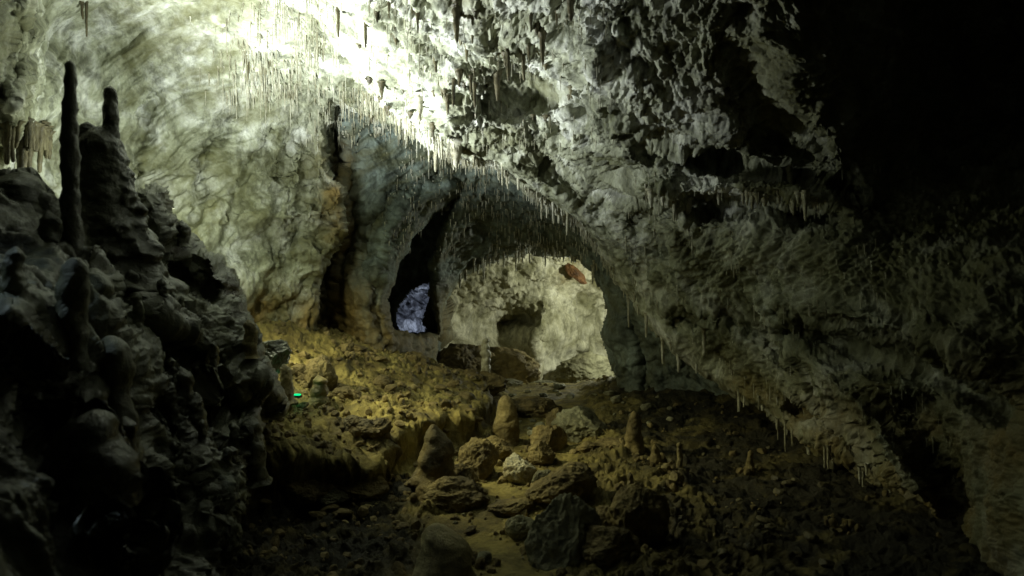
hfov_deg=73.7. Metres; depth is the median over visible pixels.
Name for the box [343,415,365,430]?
boulder
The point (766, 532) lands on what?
stone
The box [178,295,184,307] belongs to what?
stalagmite
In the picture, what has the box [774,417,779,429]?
stalactite
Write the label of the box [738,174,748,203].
stalactite
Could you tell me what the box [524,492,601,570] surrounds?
boulder
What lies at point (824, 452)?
stalactite
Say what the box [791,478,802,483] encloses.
stone
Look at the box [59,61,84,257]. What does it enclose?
stalagmite
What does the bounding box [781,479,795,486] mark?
stone
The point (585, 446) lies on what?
boulder
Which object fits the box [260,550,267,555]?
stone
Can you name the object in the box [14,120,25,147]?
stalactite
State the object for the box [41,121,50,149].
stalactite
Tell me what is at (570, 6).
stalactite
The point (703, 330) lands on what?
stalactite
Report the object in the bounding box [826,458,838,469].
stalactite
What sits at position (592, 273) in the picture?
stalactite
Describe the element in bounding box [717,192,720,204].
stalactite
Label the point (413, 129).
stalactite
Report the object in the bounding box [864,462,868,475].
stalactite
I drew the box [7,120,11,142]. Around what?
stalactite
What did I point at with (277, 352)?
boulder
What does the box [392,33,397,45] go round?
stalactite
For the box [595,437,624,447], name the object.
boulder
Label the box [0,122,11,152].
stalactite
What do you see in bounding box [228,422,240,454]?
stalagmite
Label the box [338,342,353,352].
stone
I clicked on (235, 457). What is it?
stalagmite
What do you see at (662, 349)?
stalactite
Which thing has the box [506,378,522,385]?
boulder
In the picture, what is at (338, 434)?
stone
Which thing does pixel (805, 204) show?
stalactite
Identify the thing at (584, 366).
boulder
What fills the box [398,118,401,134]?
stalactite
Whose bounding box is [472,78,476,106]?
stalactite
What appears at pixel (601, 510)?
boulder
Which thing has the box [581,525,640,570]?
boulder
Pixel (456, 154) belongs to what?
stalactite
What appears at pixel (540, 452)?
boulder
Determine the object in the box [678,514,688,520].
stone
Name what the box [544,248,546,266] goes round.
stalactite
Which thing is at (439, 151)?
stalactite
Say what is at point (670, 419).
stone
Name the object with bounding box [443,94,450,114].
stalactite
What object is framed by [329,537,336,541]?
stone
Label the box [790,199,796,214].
stalactite
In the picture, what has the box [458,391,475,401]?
stone
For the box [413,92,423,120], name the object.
stalactite
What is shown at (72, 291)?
stalagmite
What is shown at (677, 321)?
stalactite
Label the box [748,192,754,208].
stalactite
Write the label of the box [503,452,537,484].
boulder
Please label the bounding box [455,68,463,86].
stalactite
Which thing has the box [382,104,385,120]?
stalactite
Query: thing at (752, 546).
stone
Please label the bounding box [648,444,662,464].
stalagmite
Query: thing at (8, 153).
stalactite
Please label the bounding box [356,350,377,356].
boulder
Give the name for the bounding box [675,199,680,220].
stalactite
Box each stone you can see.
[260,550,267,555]
[296,402,308,408]
[298,351,310,357]
[299,389,307,394]
[304,535,312,539]
[308,511,326,519]
[319,522,325,528]
[320,504,339,513]
[327,406,336,412]
[327,444,332,453]
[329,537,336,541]
[331,431,340,437]
[337,508,353,516]
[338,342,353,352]
[343,552,351,558]
[352,344,367,351]
[354,441,363,447]
[356,386,366,392]
[360,395,373,401]
[370,516,376,521]
[374,356,387,361]
[384,384,396,391]
[394,420,404,427]
[394,522,408,529]
[402,507,408,514]
[403,393,410,398]
[434,384,447,389]
[440,399,450,408]
[446,380,455,386]
[450,515,459,519]
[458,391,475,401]
[464,525,476,533]
[466,408,476,413]
[475,416,483,422]
[477,551,492,564]
[534,422,544,426]
[539,393,547,396]
[553,383,565,388]
[565,392,574,398]
[603,390,617,396]
[610,395,622,403]
[640,403,655,410]
[661,463,672,472]
[666,417,674,421]
[669,470,684,482]
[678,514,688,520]
[717,548,727,556]
[720,536,727,540]
[743,542,757,550]
[754,522,763,528]
[756,515,771,523]
[763,530,770,535]
[764,523,776,529]
[771,475,780,480]
[773,488,787,495]
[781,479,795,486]
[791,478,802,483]
[804,532,819,542]
[817,482,827,488]
[818,558,834,568]
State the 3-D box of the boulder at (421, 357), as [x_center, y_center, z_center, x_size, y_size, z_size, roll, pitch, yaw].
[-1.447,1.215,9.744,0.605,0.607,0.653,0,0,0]
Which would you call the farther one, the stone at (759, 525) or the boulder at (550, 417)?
the boulder at (550, 417)
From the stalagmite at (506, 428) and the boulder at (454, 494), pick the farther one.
the stalagmite at (506, 428)
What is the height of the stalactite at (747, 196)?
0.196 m
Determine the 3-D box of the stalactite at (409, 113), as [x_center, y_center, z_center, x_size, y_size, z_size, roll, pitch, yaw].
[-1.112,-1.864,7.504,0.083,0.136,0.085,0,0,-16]
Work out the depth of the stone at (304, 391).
6.88 m
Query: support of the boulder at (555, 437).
on the ground
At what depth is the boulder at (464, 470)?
5.73 m
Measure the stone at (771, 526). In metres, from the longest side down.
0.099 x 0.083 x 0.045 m
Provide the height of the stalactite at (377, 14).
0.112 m
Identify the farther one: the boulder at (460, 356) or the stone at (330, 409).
the boulder at (460, 356)
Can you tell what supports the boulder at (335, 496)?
on the ground
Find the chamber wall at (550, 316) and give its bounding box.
[427,253,607,381]
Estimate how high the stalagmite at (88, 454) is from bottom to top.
0.313 m
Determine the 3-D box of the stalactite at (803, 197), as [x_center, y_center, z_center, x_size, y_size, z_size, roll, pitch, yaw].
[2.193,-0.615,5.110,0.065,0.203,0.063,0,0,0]
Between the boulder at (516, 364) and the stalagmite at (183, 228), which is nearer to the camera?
the stalagmite at (183, 228)
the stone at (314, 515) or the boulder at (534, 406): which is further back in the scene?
the boulder at (534, 406)
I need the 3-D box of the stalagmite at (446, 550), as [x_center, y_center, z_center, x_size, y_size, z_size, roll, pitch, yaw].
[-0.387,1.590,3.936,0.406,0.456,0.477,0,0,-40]
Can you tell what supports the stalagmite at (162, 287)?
on the flowstone mound
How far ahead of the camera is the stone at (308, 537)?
4.53 m
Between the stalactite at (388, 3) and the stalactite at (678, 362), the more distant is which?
the stalactite at (678, 362)
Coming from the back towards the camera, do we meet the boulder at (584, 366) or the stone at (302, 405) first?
the boulder at (584, 366)
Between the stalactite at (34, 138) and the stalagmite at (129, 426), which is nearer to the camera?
the stalagmite at (129, 426)
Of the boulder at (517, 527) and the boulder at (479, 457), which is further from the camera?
the boulder at (479, 457)
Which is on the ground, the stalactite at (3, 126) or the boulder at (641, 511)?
the boulder at (641, 511)
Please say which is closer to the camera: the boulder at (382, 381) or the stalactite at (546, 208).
the boulder at (382, 381)
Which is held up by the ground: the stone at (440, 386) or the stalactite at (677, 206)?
the stone at (440, 386)
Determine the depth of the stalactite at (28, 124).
5.39 m
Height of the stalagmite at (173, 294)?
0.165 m
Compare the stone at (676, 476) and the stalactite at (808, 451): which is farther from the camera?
the stalactite at (808, 451)
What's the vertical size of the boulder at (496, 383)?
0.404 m
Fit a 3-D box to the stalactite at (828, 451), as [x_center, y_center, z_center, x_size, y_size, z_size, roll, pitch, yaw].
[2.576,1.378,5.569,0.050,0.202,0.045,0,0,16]
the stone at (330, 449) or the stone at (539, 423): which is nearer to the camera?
the stone at (330, 449)
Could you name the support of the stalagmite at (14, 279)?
on the flowstone mound
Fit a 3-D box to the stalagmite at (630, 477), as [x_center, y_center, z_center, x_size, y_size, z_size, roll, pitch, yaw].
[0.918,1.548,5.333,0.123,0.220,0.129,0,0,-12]
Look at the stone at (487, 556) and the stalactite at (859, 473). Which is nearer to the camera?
the stone at (487, 556)
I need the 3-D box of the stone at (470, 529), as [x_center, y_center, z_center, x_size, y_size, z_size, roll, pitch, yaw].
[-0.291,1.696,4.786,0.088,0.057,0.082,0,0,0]
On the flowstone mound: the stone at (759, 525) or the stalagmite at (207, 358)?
the stalagmite at (207, 358)
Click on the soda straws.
(247, 64)
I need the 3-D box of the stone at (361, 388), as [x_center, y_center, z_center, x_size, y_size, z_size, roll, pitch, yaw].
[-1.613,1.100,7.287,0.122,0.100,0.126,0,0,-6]
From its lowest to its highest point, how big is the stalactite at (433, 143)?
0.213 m
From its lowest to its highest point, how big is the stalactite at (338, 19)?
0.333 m
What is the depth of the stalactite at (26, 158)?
6.14 m
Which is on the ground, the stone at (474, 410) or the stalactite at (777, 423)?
the stone at (474, 410)
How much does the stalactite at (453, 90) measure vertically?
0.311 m
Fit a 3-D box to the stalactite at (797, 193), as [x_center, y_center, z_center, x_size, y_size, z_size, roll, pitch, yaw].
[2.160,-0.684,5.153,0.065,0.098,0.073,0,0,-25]
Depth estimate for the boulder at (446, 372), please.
9.32 m
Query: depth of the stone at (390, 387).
7.50 m
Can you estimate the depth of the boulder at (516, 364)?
12.68 m
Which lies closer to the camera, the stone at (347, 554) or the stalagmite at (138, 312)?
the stalagmite at (138, 312)
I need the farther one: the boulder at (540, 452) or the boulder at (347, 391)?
the boulder at (347, 391)
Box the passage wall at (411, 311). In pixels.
[396,284,428,332]
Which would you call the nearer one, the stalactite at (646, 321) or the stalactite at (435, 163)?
the stalactite at (435, 163)
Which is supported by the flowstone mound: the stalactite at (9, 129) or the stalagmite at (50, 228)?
the stalagmite at (50, 228)
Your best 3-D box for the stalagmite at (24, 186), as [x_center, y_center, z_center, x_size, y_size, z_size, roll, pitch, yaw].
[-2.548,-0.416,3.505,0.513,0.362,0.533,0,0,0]
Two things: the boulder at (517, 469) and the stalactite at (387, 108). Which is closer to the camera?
the boulder at (517, 469)
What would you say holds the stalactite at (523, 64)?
hanging from the cave wall at (716, 96)
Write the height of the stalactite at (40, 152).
0.450 m
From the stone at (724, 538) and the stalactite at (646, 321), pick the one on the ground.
the stone at (724, 538)
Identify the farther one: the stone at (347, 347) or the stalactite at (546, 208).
the stone at (347, 347)
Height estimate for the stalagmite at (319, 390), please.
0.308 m
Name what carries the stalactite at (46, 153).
hanging from the cave wall at (716, 96)
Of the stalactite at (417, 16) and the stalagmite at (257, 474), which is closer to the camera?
the stalagmite at (257, 474)
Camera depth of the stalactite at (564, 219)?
8.15 m
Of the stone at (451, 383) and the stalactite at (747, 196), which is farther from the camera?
the stone at (451, 383)
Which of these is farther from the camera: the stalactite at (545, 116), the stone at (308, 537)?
the stalactite at (545, 116)
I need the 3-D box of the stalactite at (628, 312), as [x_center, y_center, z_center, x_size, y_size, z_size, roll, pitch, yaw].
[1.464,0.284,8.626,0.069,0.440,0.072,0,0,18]
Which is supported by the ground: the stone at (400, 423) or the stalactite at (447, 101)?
the stone at (400, 423)
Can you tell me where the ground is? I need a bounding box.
[228,319,1007,575]
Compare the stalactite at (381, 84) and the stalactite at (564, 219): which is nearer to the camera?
the stalactite at (381, 84)
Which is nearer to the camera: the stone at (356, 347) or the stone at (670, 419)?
the stone at (670, 419)
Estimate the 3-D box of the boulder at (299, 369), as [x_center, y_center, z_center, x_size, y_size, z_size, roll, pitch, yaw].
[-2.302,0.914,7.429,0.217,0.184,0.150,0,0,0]
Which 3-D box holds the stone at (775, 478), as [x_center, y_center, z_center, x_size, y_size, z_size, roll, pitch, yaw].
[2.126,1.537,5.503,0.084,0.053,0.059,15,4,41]
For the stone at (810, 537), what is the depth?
4.13 m
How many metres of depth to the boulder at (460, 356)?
12.43 m
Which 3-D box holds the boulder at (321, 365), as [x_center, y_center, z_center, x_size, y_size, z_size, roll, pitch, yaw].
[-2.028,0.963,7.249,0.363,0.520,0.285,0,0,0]
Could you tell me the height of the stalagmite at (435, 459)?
0.647 m
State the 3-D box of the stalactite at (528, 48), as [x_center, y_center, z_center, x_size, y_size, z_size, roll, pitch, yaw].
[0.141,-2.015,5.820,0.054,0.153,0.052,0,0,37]
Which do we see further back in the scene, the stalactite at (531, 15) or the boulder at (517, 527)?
the stalactite at (531, 15)
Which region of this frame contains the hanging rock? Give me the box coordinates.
[565,263,586,283]
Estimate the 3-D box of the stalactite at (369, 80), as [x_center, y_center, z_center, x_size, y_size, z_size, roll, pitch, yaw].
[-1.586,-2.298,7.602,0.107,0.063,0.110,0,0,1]
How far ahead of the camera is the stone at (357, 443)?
5.62 m
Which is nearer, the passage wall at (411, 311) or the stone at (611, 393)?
the stone at (611, 393)
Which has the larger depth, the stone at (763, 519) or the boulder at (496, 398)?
the boulder at (496, 398)
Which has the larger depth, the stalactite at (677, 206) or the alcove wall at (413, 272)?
the alcove wall at (413, 272)
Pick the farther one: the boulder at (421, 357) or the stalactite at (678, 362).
the boulder at (421, 357)
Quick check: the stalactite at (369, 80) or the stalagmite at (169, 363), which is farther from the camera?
the stalactite at (369, 80)
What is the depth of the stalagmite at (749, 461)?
5.83 m
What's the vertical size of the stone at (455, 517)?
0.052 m
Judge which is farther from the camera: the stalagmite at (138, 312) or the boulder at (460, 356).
the boulder at (460, 356)
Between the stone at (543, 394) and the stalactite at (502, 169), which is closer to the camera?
the stalactite at (502, 169)
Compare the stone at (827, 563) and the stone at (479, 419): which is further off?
the stone at (479, 419)
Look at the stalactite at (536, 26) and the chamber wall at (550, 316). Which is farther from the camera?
the chamber wall at (550, 316)
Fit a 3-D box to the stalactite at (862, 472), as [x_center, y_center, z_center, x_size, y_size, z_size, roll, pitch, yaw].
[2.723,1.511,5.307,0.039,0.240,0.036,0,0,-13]
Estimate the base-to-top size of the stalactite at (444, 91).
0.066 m
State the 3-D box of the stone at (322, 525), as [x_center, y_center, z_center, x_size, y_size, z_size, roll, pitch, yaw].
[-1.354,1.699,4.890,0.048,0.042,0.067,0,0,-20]
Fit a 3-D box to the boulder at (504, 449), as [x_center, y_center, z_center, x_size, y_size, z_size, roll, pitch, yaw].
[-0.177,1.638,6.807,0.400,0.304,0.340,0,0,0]
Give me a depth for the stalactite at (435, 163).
7.75 m
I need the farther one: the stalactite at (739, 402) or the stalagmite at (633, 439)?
the stalactite at (739, 402)
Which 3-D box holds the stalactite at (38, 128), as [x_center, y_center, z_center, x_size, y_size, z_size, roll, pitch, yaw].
[-4.547,-1.430,6.520,0.139,0.275,0.145,0,0,23]
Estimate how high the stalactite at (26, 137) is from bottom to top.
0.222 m
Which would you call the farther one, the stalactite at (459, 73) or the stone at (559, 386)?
the stone at (559, 386)
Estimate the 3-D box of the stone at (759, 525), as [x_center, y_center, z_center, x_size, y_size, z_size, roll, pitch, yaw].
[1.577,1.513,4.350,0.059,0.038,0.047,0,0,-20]
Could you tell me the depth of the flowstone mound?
3.07 m
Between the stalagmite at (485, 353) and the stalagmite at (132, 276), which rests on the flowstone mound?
the stalagmite at (132, 276)
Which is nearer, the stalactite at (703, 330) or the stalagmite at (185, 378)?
the stalagmite at (185, 378)
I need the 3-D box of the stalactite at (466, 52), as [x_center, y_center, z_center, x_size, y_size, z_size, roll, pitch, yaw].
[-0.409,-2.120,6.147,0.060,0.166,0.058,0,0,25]
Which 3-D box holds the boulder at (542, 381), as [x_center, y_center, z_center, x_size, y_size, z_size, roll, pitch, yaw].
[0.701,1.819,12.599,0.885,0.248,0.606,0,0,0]
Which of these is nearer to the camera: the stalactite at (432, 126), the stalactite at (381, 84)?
the stalactite at (432, 126)
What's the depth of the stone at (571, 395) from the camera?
10.63 m
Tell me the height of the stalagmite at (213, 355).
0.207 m
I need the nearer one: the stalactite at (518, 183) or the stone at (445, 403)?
the stone at (445, 403)
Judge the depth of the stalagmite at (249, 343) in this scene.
4.43 m
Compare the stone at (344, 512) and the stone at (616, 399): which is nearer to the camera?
the stone at (344, 512)
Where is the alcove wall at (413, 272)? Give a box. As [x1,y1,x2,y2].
[388,210,448,351]
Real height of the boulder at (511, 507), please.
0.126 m
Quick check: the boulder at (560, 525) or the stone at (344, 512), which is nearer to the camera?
the boulder at (560, 525)
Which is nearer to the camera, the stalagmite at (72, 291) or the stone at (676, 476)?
the stalagmite at (72, 291)
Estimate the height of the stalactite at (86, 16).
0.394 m
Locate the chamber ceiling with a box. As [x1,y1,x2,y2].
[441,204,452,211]
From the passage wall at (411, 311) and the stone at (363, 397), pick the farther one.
the passage wall at (411, 311)
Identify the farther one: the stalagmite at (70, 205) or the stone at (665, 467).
the stone at (665, 467)
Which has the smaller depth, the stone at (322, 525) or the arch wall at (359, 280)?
the stone at (322, 525)
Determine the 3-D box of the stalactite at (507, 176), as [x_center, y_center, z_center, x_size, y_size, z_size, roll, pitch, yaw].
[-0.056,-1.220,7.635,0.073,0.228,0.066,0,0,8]
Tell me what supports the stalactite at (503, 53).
hanging from the cave wall at (716, 96)
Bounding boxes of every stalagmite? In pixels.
[0,171,47,213]
[0,246,28,293]
[36,211,62,242]
[36,409,144,521]
[54,257,90,433]
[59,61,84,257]
[78,86,192,300]
[100,335,145,462]
[120,416,140,456]
[125,269,139,283]
[130,293,144,327]
[156,278,168,297]
[164,357,177,389]
[170,292,176,299]
[176,220,190,246]
[177,366,193,424]
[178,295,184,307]
[186,392,210,436]
[197,419,206,442]
[205,346,219,364]
[207,430,213,441]
[209,342,218,376]
[221,447,234,471]
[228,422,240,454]
[229,446,237,463]
[239,416,272,488]
[242,319,260,358]
[279,364,297,403]
[308,375,330,408]
[407,424,456,500]
[412,523,475,575]
[480,338,490,371]
[491,395,519,446]
[624,411,644,454]
[627,472,633,484]
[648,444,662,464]
[676,442,682,467]
[746,450,754,468]
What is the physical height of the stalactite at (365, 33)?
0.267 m
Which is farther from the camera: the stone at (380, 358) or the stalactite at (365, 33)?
the stone at (380, 358)
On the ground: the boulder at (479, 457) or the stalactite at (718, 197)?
the boulder at (479, 457)
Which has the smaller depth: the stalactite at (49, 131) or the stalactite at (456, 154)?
the stalactite at (49, 131)
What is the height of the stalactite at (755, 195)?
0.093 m
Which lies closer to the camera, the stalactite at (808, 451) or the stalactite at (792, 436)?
the stalactite at (808, 451)
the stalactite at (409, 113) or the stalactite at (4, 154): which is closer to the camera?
the stalactite at (4, 154)
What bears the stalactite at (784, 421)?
hanging from the cave wall at (716, 96)
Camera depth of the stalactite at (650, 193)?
6.20 m
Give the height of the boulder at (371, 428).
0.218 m
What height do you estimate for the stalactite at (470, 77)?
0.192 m
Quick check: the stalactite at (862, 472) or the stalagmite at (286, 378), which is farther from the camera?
the stalagmite at (286, 378)
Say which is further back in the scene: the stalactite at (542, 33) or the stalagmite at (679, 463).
the stalagmite at (679, 463)
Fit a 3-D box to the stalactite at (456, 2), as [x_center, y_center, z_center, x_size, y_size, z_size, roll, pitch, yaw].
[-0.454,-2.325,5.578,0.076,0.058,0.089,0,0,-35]
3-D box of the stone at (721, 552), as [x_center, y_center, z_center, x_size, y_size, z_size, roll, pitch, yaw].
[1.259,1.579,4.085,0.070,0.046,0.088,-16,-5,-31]
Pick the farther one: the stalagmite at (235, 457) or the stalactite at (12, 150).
the stalactite at (12, 150)
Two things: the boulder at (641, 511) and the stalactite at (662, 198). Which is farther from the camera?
the stalactite at (662, 198)
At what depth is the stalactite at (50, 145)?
6.78 m
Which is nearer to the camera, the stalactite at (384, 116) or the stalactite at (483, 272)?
the stalactite at (384, 116)
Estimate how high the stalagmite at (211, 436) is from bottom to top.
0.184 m
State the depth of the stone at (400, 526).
4.75 m
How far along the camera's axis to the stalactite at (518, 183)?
7.65 m
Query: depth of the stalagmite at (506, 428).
7.40 m
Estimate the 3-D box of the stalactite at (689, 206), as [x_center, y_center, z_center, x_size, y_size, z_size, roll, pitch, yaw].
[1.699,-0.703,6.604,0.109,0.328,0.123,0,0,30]
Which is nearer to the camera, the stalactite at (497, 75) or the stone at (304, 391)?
the stalactite at (497, 75)
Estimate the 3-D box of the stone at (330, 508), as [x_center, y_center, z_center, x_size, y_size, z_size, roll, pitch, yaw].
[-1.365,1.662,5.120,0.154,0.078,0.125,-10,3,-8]
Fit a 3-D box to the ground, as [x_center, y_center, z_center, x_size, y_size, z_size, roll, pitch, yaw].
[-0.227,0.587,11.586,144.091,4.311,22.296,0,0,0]
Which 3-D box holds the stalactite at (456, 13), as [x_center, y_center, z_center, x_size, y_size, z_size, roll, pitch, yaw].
[-0.457,-2.168,5.636,0.115,0.296,0.112,0,0,-26]
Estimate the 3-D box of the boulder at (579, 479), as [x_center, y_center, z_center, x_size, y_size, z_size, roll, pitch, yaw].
[0.362,1.522,5.250,0.540,0.363,0.480,0,0,-34]
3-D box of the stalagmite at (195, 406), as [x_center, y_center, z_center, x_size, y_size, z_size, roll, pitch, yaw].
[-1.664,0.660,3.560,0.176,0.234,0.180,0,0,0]
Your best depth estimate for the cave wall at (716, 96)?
5.61 m
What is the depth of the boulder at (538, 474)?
5.54 m
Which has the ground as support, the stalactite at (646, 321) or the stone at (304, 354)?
the stone at (304, 354)
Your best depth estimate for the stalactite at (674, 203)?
6.33 m
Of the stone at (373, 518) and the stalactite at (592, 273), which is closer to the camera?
the stone at (373, 518)
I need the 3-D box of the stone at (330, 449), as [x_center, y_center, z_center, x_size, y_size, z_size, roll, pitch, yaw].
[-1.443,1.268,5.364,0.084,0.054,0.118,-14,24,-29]
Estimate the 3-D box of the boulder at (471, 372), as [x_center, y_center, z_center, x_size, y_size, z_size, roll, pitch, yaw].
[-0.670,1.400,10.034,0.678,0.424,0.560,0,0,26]
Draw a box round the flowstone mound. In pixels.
[0,167,289,575]
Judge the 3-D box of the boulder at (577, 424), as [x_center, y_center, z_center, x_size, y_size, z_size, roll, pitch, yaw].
[0.809,1.574,7.770,0.637,0.452,0.713,0,0,41]
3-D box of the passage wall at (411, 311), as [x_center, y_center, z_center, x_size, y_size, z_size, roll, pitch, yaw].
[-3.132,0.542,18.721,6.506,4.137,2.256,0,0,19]
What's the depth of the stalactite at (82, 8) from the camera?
6.89 m
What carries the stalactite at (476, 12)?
hanging from the cave wall at (716, 96)
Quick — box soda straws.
[189,0,962,451]
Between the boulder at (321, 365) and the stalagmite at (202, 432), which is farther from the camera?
the boulder at (321, 365)
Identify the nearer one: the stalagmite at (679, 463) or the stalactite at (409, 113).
the stalagmite at (679, 463)
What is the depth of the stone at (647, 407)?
8.77 m
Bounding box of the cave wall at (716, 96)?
[0,0,1023,575]
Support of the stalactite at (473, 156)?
hanging from the cave wall at (716, 96)
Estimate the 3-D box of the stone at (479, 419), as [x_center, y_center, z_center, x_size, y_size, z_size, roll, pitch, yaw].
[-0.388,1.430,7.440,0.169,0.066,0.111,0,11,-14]
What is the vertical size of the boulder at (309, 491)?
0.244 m
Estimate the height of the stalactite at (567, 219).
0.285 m
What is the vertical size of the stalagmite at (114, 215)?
1.228 m
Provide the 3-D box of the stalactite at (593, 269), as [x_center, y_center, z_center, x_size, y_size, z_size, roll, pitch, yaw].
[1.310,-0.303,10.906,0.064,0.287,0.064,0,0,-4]
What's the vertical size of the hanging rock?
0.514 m
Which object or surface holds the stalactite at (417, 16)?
hanging from the cave wall at (716, 96)
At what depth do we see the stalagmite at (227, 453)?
3.37 m
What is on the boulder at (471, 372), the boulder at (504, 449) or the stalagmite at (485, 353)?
the stalagmite at (485, 353)
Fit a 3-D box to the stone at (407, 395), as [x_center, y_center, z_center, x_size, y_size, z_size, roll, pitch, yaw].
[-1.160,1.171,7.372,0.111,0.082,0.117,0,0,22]
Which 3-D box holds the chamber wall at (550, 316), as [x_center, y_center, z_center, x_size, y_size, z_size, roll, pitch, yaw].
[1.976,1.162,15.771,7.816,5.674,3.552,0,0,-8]
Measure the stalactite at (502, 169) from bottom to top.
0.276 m
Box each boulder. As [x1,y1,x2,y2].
[262,339,291,373]
[285,480,335,504]
[292,364,305,376]
[304,354,337,390]
[315,488,349,506]
[332,386,358,398]
[335,475,388,502]
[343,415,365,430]
[355,418,392,438]
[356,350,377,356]
[372,374,391,388]
[407,351,430,364]
[422,476,489,512]
[429,365,455,375]
[436,343,500,375]
[454,368,485,380]
[454,463,476,481]
[458,437,498,479]
[480,371,508,395]
[486,435,513,460]
[487,498,534,516]
[489,346,540,382]
[493,396,501,402]
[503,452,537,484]
[505,515,533,539]
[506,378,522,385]
[513,395,561,417]
[524,461,597,504]
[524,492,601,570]
[528,441,555,465]
[529,425,567,451]
[531,380,557,382]
[532,469,551,482]
[545,407,560,425]
[551,406,607,442]
[554,351,615,382]
[575,441,607,452]
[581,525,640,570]
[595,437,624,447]
[596,505,610,526]
[605,482,670,548]
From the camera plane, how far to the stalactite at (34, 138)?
6.32 m
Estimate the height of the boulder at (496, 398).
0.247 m
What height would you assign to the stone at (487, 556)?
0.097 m
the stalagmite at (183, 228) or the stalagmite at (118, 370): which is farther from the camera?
the stalagmite at (183, 228)
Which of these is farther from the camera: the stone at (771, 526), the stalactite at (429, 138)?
the stalactite at (429, 138)
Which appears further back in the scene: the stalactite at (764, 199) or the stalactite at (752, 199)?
the stalactite at (764, 199)
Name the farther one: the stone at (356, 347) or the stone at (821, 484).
the stone at (356, 347)
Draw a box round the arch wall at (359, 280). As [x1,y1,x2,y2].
[317,105,727,395]
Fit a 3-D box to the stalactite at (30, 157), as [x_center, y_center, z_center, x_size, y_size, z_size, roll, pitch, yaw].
[-4.411,-1.233,6.256,0.097,0.595,0.106,0,0,-6]
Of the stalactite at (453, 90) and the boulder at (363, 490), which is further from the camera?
the stalactite at (453, 90)
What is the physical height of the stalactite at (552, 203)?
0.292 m
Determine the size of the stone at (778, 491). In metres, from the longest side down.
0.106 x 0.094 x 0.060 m
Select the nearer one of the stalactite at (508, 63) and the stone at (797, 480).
the stone at (797, 480)
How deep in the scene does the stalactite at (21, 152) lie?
5.37 m
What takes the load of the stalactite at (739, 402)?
hanging from the cave wall at (716, 96)
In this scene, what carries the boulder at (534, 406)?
on the ground
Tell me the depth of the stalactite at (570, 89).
6.27 m
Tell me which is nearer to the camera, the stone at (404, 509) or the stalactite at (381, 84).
the stone at (404, 509)
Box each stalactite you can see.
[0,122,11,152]
[1,136,8,164]
[6,121,9,163]
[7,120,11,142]
[10,124,17,161]
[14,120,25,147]
[17,134,24,167]
[24,125,28,146]
[24,129,33,166]
[25,117,34,149]
[27,121,37,166]
[32,125,35,149]
[34,123,45,151]
[37,126,49,172]
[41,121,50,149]
[44,125,53,158]
[45,129,48,158]
[48,131,56,159]
[80,1,83,19]
[84,1,88,36]
[336,7,339,37]
[363,22,366,47]
[365,77,372,83]
[374,10,378,22]
[377,81,385,99]
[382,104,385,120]
[384,106,390,116]
[387,1,390,17]
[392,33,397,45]
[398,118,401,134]
[407,111,413,123]
[409,126,414,139]
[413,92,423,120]
[415,12,419,33]
[428,130,431,145]
[429,122,434,137]
[431,136,434,151]
[433,151,437,171]
[437,136,440,157]
[442,89,447,96]
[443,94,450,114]
[446,138,462,167]
[451,4,461,42]
[451,77,455,106]
[452,0,459,6]
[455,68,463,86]
[464,43,468,61]
[468,74,472,94]
[472,9,479,18]
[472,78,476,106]
[472,155,475,167]
[482,260,485,279]
[493,68,502,100]
[500,162,503,184]
[501,51,505,67]
[504,47,509,81]
[506,170,508,188]
[517,178,519,189]
[521,52,525,80]
[527,9,533,31]
[527,43,530,59]
[534,21,539,34]
[538,26,546,64]
[542,114,549,120]
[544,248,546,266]
[546,200,547,217]
[551,202,553,223]
[562,214,565,225]
[565,211,568,234]
[567,0,574,21]
[568,85,572,99]
[591,265,593,283]
[592,260,594,277]
[627,297,629,327]
[644,313,647,336]
[645,188,654,207]
[659,335,663,363]
[660,196,665,205]
[672,199,676,220]
[674,318,680,326]
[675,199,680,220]
[675,353,679,372]
[686,198,693,231]
[700,328,707,355]
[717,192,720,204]
[736,390,740,411]
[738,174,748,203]
[744,181,750,205]
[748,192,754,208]
[751,191,762,203]
[761,194,770,205]
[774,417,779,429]
[783,419,786,451]
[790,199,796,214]
[790,426,793,445]
[794,190,801,203]
[800,192,808,211]
[801,190,809,220]
[805,446,811,454]
[822,445,825,467]
[825,444,830,468]
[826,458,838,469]
[856,465,860,483]
[860,467,863,486]
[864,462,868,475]

